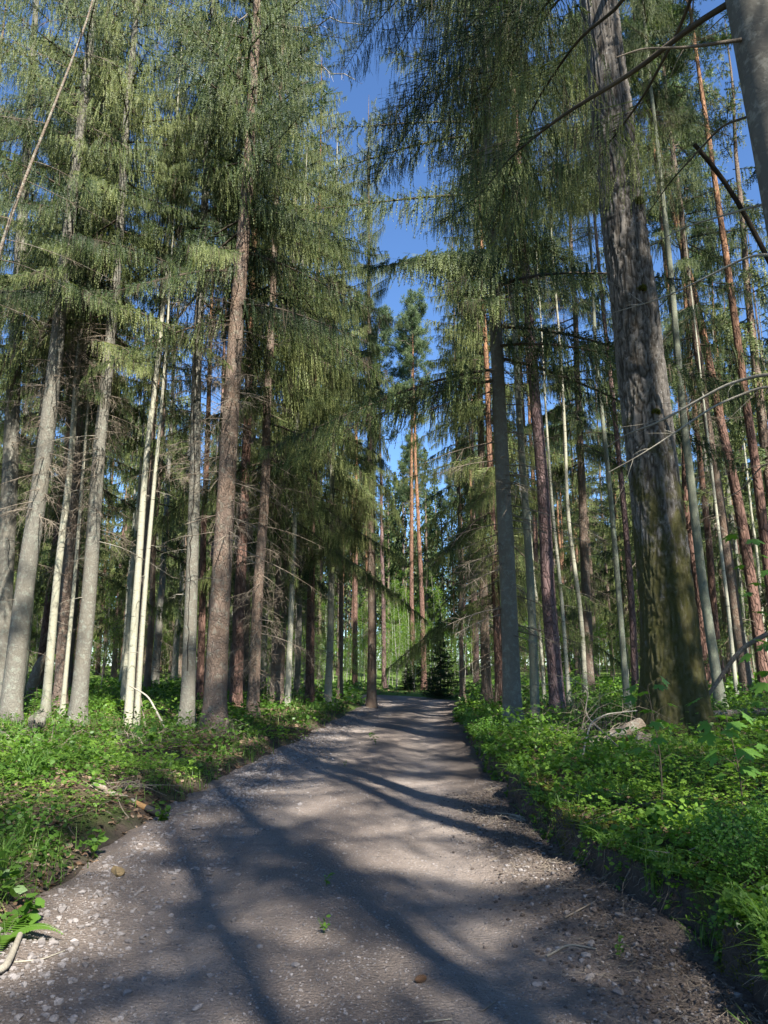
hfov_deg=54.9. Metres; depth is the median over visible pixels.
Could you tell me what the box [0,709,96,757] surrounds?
brushwood
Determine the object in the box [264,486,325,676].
spruce tree
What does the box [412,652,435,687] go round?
young spruce
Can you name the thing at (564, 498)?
pine tree
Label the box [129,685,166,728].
leaning stick
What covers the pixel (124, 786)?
brushwood
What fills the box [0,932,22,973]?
stick
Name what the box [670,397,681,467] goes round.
pine tree
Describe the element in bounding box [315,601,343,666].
young birch
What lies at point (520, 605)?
spruce tree
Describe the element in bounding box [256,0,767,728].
spruce tree
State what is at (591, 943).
stone
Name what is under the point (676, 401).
pine tree
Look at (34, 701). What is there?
rowan sapling
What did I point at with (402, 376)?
pine tree
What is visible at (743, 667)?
spruce tree
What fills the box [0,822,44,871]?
grass tuft
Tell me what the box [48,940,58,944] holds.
stone
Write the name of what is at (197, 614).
young birch
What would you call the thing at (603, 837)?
bank plants
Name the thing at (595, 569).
spruce tree
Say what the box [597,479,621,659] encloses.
spruce tree
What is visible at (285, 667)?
young birch
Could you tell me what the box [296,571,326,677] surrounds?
young birch
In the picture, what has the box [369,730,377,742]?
leafy plant
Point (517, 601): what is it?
spruce tree
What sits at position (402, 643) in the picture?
young birch
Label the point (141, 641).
spruce tree
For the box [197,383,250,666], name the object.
spruce tree
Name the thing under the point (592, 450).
spruce tree
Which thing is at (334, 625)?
young birch
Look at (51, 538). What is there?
spruce tree
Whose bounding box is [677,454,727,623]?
spruce tree
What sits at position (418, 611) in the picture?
young birch
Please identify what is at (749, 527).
spruce tree
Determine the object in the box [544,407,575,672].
pine tree
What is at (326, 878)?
leafy plant
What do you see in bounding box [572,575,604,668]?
young birch
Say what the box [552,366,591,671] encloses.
pine tree
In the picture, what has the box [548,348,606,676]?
spruce tree
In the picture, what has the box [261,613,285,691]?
young birch
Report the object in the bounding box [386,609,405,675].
young birch
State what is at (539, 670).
young birch
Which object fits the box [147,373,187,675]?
spruce tree
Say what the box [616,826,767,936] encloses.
wood sorrel
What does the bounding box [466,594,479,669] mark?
young birch
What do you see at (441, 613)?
young birch
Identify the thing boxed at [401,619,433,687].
young birch
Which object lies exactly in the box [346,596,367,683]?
young birch
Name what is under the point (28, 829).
grass tuft
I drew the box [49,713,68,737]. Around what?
leafy plant
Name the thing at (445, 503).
pine tree
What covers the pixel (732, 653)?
spruce tree
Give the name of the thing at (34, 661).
spruce tree
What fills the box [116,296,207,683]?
spruce tree
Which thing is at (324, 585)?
spruce tree
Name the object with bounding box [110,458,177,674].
spruce tree
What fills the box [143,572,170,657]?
young birch
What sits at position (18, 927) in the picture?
fern
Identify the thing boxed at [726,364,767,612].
pine tree
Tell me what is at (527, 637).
young birch
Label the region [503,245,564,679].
pine tree
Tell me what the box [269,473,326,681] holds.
spruce tree
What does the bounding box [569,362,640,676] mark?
spruce tree
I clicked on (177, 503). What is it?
spruce tree
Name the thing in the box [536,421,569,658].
spruce tree
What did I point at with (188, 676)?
spruce tree
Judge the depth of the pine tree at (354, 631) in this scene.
48.18 m
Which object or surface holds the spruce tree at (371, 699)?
on the forest floor
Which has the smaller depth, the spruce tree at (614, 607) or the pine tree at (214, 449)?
the spruce tree at (614, 607)
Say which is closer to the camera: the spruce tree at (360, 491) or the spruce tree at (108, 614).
the spruce tree at (360, 491)
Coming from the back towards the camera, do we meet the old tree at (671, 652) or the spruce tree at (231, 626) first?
the spruce tree at (231, 626)
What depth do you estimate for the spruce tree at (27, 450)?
41.19 m
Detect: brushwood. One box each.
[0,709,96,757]
[89,769,181,793]
[98,721,208,748]
[198,716,246,738]
[491,664,635,723]
[532,688,677,742]
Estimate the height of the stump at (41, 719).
0.453 m
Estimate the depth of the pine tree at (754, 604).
21.88 m
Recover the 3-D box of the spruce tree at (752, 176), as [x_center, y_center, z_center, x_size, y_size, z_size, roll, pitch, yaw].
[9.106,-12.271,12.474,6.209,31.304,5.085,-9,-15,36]
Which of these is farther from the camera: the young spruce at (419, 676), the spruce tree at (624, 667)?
the young spruce at (419, 676)
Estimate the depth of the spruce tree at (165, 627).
48.45 m
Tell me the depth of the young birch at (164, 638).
59.01 m
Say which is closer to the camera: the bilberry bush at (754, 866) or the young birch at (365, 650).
the bilberry bush at (754, 866)
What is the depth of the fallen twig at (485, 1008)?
3.58 m
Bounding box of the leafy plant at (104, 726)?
[99,719,119,737]
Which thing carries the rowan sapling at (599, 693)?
on the forest floor
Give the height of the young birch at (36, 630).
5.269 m
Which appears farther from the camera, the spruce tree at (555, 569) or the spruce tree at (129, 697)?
the spruce tree at (555, 569)
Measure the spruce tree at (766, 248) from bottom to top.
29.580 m
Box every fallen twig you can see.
[14,950,64,962]
[176,807,215,814]
[423,1018,451,1022]
[481,999,497,1011]
[546,944,595,956]
[564,900,595,917]
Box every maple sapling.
[133,718,158,753]
[624,676,680,803]
[686,698,767,814]
[721,534,767,677]
[738,632,767,733]
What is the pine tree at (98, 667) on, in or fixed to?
on the forest floor
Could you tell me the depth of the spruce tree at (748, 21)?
8.61 m
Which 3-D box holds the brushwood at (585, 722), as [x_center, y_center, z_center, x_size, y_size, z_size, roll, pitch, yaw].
[3.124,3.167,11.052,2.262,1.064,2.092,0,-12,0]
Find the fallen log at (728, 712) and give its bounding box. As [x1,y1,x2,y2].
[713,708,767,718]
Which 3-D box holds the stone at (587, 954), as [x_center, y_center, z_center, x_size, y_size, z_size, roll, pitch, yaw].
[1.115,2.435,4.073,0.057,0.024,0.051,-9,-15,37]
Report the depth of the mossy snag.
10.28 m
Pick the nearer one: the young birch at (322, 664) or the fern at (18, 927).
the fern at (18, 927)
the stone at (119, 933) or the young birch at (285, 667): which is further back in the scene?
the young birch at (285, 667)
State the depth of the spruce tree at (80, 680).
17.12 m
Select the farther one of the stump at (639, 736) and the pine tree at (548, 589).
the pine tree at (548, 589)
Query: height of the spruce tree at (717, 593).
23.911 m
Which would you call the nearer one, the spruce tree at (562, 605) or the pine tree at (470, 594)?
the spruce tree at (562, 605)
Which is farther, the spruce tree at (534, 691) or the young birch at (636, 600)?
the young birch at (636, 600)
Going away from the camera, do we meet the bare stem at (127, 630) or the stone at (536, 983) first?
the stone at (536, 983)
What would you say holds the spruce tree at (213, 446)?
on the forest floor
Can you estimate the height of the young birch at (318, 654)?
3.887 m
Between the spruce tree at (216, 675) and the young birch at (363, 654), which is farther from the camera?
the young birch at (363, 654)
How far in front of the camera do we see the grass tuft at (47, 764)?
8.79 m
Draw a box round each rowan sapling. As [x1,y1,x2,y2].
[22,689,49,725]
[562,644,590,713]
[568,669,597,728]
[584,684,617,730]
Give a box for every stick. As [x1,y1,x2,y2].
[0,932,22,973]
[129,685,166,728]
[140,694,145,724]
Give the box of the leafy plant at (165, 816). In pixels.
[154,804,170,820]
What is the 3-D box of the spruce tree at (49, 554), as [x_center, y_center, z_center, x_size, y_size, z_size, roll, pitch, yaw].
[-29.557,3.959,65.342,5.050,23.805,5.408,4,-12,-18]
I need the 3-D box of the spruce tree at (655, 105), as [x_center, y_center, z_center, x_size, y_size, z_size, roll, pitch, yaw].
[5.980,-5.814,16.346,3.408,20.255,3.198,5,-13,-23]
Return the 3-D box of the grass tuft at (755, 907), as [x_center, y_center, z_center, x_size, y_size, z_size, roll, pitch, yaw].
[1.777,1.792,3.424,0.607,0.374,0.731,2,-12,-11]
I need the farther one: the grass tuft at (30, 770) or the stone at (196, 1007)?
the grass tuft at (30, 770)
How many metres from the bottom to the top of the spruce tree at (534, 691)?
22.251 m
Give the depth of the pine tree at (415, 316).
49.93 m
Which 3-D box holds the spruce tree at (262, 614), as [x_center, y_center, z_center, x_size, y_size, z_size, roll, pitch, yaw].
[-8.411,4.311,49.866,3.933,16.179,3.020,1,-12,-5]
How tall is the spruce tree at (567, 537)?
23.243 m
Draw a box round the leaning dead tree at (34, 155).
[0,0,178,415]
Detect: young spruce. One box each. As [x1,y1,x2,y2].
[397,663,418,689]
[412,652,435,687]
[417,616,459,699]
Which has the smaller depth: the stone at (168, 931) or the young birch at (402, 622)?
the stone at (168, 931)
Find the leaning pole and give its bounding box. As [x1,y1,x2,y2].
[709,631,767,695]
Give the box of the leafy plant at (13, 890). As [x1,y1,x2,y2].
[0,849,29,905]
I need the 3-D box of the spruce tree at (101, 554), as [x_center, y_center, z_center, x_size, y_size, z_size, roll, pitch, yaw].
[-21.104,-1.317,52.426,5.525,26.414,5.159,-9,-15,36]
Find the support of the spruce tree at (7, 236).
on the forest floor
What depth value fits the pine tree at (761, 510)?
20.52 m
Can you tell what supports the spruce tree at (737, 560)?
on the forest floor
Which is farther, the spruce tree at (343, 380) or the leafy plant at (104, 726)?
the spruce tree at (343, 380)
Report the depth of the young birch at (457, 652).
44.72 m
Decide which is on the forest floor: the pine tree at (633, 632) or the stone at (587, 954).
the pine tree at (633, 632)
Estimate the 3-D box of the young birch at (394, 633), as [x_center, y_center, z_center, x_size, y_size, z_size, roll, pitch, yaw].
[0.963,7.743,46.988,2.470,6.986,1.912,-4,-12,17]
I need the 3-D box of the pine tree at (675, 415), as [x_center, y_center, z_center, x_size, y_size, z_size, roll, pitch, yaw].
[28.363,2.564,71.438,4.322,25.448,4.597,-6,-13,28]
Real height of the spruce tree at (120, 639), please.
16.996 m
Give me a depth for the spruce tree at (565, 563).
83.29 m
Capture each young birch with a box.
[29,597,41,667]
[91,583,124,687]
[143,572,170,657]
[161,611,171,659]
[174,531,209,668]
[261,606,285,684]
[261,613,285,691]
[267,627,294,687]
[285,621,302,680]
[293,588,321,685]
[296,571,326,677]
[301,574,321,687]
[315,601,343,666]
[315,622,325,686]
[315,637,325,684]
[317,575,344,665]
[317,641,334,683]
[319,596,343,668]
[337,627,351,679]
[337,638,358,685]
[343,637,351,681]
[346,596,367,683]
[350,629,376,681]
[350,633,365,681]
[358,589,381,667]
[358,589,384,665]
[358,613,377,682]
[376,596,401,676]
[376,632,386,670]
[378,610,398,686]
[380,579,411,689]
[382,578,411,685]
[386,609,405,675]
[386,622,395,684]
[389,586,409,680]
[391,570,419,687]
[396,625,405,670]
[398,586,407,657]
[398,627,419,683]
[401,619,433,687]
[404,607,420,683]
[405,590,420,665]
[409,587,429,663]
[418,568,448,670]
[419,612,433,678]
[426,607,438,672]
[431,584,454,665]
[446,649,458,687]
[448,631,469,688]
[451,620,476,674]
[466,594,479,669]
[518,591,545,672]
[519,586,545,668]
[520,589,545,682]
[520,614,528,674]
[522,597,546,686]
[541,575,572,670]
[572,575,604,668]
[579,614,614,679]
[598,632,614,674]
[600,627,628,679]
[625,623,630,676]
[629,580,639,656]
[739,566,767,670]
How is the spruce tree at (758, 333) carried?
on the forest floor
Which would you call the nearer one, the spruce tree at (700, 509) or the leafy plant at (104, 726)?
the leafy plant at (104, 726)
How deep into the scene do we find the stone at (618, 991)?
3.62 m
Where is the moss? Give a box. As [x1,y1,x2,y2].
[458,717,758,993]
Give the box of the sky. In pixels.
[0,0,767,666]
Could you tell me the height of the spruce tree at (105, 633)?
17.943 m
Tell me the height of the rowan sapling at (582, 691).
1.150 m
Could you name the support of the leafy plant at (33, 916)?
on the forest floor
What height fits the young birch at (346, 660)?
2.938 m
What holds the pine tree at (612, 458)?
on the forest floor
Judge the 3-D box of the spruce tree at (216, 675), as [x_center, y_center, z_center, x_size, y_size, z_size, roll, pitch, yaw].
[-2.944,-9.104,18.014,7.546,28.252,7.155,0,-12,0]
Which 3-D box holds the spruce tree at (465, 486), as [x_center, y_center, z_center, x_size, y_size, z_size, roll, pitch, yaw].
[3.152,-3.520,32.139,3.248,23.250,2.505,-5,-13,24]
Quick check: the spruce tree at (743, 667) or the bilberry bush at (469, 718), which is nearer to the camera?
the bilberry bush at (469, 718)
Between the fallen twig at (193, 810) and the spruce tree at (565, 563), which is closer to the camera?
the fallen twig at (193, 810)
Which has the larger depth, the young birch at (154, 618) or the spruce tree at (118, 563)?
the spruce tree at (118, 563)
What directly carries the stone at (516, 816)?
on the road
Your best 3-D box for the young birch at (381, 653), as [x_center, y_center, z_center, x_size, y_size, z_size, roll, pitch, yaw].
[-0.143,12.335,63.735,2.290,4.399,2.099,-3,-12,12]
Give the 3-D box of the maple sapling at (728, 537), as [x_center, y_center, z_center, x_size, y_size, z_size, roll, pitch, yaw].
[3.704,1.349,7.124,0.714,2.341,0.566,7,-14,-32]
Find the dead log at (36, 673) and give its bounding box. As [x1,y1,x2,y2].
[26,648,55,703]
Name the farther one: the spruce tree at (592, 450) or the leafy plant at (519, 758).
the spruce tree at (592, 450)
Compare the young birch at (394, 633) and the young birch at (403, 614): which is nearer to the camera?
the young birch at (394, 633)
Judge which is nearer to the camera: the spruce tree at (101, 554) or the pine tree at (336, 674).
the spruce tree at (101, 554)
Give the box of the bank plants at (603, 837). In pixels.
[452,704,767,980]
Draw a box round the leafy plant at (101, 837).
[83,828,108,856]
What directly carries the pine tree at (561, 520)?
on the forest floor
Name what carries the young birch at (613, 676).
on the forest floor
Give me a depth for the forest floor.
7.01 m
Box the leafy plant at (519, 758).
[509,752,525,765]
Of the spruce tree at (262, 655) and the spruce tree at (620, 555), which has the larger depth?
the spruce tree at (262, 655)
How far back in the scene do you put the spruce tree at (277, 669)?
25.30 m
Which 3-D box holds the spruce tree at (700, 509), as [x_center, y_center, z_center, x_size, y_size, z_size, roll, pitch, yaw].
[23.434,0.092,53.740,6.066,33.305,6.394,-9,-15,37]
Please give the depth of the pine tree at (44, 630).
26.73 m
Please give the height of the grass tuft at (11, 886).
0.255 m
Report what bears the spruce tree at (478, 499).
on the forest floor
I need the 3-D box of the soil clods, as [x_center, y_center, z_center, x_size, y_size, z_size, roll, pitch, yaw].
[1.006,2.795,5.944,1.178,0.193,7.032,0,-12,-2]
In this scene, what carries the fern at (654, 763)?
on the forest floor
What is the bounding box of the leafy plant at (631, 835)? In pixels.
[624,826,651,847]
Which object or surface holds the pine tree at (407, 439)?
on the forest floor
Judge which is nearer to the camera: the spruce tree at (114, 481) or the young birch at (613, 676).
the young birch at (613, 676)
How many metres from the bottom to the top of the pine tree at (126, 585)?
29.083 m
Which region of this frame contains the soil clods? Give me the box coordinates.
[416,787,766,1023]
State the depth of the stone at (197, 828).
7.27 m
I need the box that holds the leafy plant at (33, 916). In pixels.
[13,890,44,926]
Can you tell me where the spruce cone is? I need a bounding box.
[415,974,426,982]
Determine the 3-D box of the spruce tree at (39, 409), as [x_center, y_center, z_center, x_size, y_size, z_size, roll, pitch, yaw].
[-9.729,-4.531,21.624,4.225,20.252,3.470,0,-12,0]
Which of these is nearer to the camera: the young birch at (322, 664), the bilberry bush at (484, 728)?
the bilberry bush at (484, 728)
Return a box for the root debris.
[367,741,767,1023]
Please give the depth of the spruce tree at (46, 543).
38.74 m
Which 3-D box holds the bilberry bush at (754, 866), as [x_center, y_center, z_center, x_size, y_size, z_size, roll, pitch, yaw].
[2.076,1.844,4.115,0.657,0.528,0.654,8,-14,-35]
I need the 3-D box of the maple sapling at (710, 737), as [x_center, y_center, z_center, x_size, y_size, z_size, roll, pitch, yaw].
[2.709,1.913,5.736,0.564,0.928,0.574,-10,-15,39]
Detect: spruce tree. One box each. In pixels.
[0,0,37,546]
[0,0,160,695]
[0,0,211,724]
[0,0,241,725]
[0,1,196,713]
[0,19,170,693]
[0,43,8,59]
[0,68,123,705]
[0,186,23,540]
[0,322,64,642]
[0,327,56,665]
[0,334,64,617]
[13,372,84,670]
[15,313,41,577]
[22,6,155,717]
[29,432,62,671]
[30,431,84,667]
[32,432,95,633]
[32,451,111,687]
[38,393,82,658]
[48,361,137,649]
[50,434,120,668]
[58,222,118,716]
[71,0,381,727]
[75,402,158,677]
[76,446,101,669]
[80,0,415,733]
[89,93,265,690]
[91,481,124,675]
[91,568,114,667]
[94,544,120,669]
[95,456,135,667]
[96,396,177,618]
[101,292,177,677]
[107,561,125,667]
[109,0,392,717]
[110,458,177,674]
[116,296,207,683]
[122,27,227,726]
[124,181,177,726]
[133,166,168,715]
[145,318,210,681]
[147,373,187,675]
[149,401,212,678]
[151,410,171,668]
[157,231,295,698]
[161,5,405,706]
[165,563,177,672]
[168,400,200,670]
[172,412,228,671]
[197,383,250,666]
[197,413,218,648]
[199,189,284,693]
[203,54,426,704]
[207,388,286,638]
[228,538,274,650]
[229,305,306,686]
[237,150,343,706]
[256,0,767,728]
[262,175,345,693]
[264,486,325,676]
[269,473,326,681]
[279,112,400,704]
[299,0,767,506]
[302,384,351,678]
[302,482,337,649]
[305,215,382,698]
[334,96,404,707]
[385,33,624,705]
[409,114,559,703]
[418,207,491,700]
[435,0,572,724]
[467,459,523,662]
[488,412,527,646]
[488,489,528,671]
[489,410,527,665]
[493,51,684,694]
[513,473,539,669]
[517,424,540,669]
[518,153,604,696]
[520,498,545,662]
[526,468,545,698]
[532,426,568,628]
[536,265,589,703]
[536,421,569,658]
[537,27,657,710]
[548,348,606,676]
[554,487,578,669]
[556,487,571,670]
[558,370,621,676]
[560,367,640,677]
[562,0,745,709]
[564,450,614,658]
[565,475,616,626]
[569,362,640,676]
[584,247,681,674]
[593,366,639,672]
[596,550,616,670]
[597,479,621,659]
[600,394,640,658]
[603,0,767,694]
[604,307,716,639]
[604,426,638,671]
[672,24,767,671]
[674,335,749,641]
[677,298,767,677]
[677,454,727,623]
[679,290,764,680]
[684,231,739,695]
[691,396,765,672]
[703,241,767,670]
[710,193,767,646]
[721,416,765,662]
[744,169,757,189]
[750,295,767,648]
[757,236,767,504]
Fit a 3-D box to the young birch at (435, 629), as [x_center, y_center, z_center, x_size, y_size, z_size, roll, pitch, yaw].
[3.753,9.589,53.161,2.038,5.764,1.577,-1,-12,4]
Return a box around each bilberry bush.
[463,710,496,725]
[466,716,508,735]
[686,794,767,889]
[686,801,767,858]
[724,779,767,833]
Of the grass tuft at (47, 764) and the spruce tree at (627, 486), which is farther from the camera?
the spruce tree at (627, 486)
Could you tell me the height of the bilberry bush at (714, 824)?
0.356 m
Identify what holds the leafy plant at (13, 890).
on the forest floor
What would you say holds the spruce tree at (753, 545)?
on the forest floor
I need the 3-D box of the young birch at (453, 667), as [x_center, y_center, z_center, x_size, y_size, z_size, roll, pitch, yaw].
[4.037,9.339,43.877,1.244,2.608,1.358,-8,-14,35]
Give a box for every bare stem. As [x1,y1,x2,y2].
[111,392,144,700]
[119,401,139,681]
[736,470,754,671]
[737,377,767,652]
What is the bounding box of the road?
[0,694,767,1023]
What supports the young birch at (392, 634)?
on the forest floor
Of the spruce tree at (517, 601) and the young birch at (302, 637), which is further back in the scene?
the spruce tree at (517, 601)
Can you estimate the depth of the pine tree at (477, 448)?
79.84 m
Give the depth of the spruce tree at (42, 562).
47.91 m
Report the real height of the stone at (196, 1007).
0.029 m
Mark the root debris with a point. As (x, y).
(628, 927)
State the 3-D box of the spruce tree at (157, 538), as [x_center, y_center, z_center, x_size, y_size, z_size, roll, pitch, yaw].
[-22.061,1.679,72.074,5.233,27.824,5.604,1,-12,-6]
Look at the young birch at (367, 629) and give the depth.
48.23 m
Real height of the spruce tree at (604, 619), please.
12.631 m
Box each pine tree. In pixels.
[29,44,156,694]
[40,376,68,473]
[63,441,113,671]
[79,214,139,303]
[95,378,137,674]
[108,392,141,672]
[119,403,145,671]
[130,143,198,675]
[159,75,251,701]
[160,420,185,671]
[187,184,255,683]
[188,0,361,706]
[202,424,218,477]
[335,394,364,675]
[337,290,382,684]
[342,435,365,671]
[357,304,402,687]
[359,481,386,669]
[367,494,385,617]
[380,304,435,687]
[389,287,435,689]
[392,434,429,548]
[393,429,431,561]
[437,310,492,683]
[437,455,463,671]
[439,334,490,673]
[441,0,568,714]
[441,438,475,674]
[448,432,477,671]
[461,424,486,491]
[472,120,568,690]
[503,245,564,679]
[538,12,644,690]
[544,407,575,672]
[545,409,576,671]
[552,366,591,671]
[553,483,571,521]
[577,0,767,692]
[590,376,629,665]
[619,0,767,606]
[622,0,738,688]
[643,79,725,685]
[662,324,694,463]
[667,212,753,676]
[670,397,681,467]
[673,414,692,482]
[711,361,745,545]
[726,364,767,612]
[748,347,767,438]
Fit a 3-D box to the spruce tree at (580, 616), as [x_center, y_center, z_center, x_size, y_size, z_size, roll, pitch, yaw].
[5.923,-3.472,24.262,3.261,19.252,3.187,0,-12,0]
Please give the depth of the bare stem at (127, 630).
22.88 m
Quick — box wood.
[21,446,767,673]
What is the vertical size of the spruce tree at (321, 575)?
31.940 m
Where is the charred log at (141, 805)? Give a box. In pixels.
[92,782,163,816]
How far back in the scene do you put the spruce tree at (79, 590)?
63.83 m
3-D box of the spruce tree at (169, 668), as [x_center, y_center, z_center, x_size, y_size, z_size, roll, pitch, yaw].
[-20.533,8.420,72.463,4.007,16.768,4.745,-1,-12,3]
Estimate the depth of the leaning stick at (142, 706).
15.20 m
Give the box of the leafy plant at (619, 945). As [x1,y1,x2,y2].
[614,934,628,956]
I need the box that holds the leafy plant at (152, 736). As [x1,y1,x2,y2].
[147,729,158,745]
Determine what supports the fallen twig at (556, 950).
on the road
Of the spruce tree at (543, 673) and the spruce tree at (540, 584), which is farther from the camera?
the spruce tree at (540, 584)
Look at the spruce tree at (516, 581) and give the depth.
60.72 m
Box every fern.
[0,913,62,950]
[629,747,691,789]
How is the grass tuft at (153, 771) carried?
on the forest floor
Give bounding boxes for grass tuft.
[0,740,67,781]
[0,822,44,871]
[0,869,36,908]
[2,802,48,845]
[30,744,74,770]
[144,766,173,780]
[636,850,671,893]
[670,915,719,950]
[679,864,767,942]
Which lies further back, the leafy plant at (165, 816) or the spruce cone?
the leafy plant at (165, 816)
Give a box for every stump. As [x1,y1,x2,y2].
[28,708,46,731]
[632,731,651,753]
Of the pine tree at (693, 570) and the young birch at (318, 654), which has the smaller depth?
the pine tree at (693, 570)
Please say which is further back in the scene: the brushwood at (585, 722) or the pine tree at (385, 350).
the pine tree at (385, 350)
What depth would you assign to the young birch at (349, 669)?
48.10 m
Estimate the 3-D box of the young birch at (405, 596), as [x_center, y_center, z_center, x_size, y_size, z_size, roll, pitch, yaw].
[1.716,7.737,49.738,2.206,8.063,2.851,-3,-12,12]
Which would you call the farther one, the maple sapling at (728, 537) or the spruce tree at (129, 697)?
the spruce tree at (129, 697)
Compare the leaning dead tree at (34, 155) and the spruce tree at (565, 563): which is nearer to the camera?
the leaning dead tree at (34, 155)
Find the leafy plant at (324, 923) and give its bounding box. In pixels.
[318,914,330,932]
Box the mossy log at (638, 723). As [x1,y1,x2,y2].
[583,718,645,746]
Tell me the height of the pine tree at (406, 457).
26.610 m
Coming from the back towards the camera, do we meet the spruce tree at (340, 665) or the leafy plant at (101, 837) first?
the spruce tree at (340, 665)
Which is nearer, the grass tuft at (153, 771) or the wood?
the grass tuft at (153, 771)
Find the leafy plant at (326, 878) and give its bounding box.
[324,872,334,885]
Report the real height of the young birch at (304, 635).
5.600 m
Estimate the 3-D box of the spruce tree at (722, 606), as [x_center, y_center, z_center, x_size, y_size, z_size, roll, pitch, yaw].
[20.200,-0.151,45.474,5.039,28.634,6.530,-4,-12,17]
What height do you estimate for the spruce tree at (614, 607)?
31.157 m
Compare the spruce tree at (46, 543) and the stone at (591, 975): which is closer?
the stone at (591, 975)
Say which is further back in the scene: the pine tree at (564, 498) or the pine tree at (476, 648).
the pine tree at (564, 498)
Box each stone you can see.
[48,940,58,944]
[49,1014,58,1022]
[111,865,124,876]
[116,931,124,935]
[165,929,172,933]
[192,826,201,829]
[192,1004,202,1010]
[290,962,299,967]
[495,809,526,820]
[532,981,542,985]
[581,952,590,957]
[584,973,594,980]
[587,940,594,946]
[613,987,623,995]
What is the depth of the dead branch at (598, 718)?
9.59 m
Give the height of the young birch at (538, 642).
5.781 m
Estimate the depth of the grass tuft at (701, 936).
4.08 m
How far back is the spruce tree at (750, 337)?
24.73 m
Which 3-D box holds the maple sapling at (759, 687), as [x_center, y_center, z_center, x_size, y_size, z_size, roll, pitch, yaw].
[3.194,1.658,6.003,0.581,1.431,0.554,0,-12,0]
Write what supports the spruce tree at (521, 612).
on the forest floor
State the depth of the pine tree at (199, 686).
26.06 m
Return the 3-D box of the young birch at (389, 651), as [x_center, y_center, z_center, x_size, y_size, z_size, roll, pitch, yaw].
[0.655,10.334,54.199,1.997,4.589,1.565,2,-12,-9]
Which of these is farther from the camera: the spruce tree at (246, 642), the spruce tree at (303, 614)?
the spruce tree at (303, 614)
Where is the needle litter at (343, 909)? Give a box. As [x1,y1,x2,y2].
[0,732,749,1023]
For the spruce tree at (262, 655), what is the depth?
38.36 m
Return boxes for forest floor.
[0,665,767,1014]
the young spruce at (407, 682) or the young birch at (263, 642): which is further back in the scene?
the young spruce at (407, 682)
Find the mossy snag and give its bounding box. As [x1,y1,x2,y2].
[693,143,767,264]
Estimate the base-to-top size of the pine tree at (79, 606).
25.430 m
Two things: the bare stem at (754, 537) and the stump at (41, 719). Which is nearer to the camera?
the stump at (41, 719)
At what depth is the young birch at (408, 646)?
47.35 m
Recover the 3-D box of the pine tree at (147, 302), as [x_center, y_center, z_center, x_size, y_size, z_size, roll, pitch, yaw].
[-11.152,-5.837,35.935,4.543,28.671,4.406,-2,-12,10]
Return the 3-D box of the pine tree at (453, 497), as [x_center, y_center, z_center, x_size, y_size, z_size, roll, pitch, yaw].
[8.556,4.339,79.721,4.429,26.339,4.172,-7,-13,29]
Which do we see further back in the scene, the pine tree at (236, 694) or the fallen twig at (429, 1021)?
the pine tree at (236, 694)
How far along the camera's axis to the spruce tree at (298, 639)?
33.85 m
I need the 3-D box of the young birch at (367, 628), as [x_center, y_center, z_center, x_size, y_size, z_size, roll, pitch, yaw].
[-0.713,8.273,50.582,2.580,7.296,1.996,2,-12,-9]
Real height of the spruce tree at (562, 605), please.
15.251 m
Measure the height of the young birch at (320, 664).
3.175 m
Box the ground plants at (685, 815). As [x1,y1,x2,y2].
[0,672,767,937]
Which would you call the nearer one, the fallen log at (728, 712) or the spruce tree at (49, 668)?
the fallen log at (728, 712)
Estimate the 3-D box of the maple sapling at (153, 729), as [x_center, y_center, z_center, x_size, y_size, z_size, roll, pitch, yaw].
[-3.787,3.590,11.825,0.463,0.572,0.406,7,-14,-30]
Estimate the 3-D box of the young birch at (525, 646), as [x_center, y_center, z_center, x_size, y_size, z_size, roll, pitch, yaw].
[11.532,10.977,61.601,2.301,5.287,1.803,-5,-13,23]
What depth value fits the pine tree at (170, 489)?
77.22 m
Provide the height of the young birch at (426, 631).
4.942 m
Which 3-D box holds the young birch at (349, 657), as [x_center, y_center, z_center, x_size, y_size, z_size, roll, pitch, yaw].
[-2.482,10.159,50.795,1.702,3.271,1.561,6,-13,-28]
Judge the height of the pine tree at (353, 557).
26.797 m
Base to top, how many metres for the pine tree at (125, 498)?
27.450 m
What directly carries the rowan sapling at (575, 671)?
on the forest floor
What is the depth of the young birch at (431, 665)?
44.12 m
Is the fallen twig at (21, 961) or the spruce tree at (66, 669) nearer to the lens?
the fallen twig at (21, 961)
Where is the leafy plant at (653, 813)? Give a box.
[639,803,666,831]
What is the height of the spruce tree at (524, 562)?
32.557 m
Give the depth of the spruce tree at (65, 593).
19.18 m
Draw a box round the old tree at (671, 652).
[476,0,720,740]
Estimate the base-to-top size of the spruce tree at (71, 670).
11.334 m
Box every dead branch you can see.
[519,652,627,754]
[582,710,636,756]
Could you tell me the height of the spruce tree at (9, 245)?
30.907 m
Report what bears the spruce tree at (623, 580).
on the forest floor
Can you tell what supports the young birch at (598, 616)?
on the forest floor
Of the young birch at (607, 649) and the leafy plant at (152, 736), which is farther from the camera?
the young birch at (607, 649)
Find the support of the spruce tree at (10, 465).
on the forest floor
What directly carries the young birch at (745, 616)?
on the forest floor
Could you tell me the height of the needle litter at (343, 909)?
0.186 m

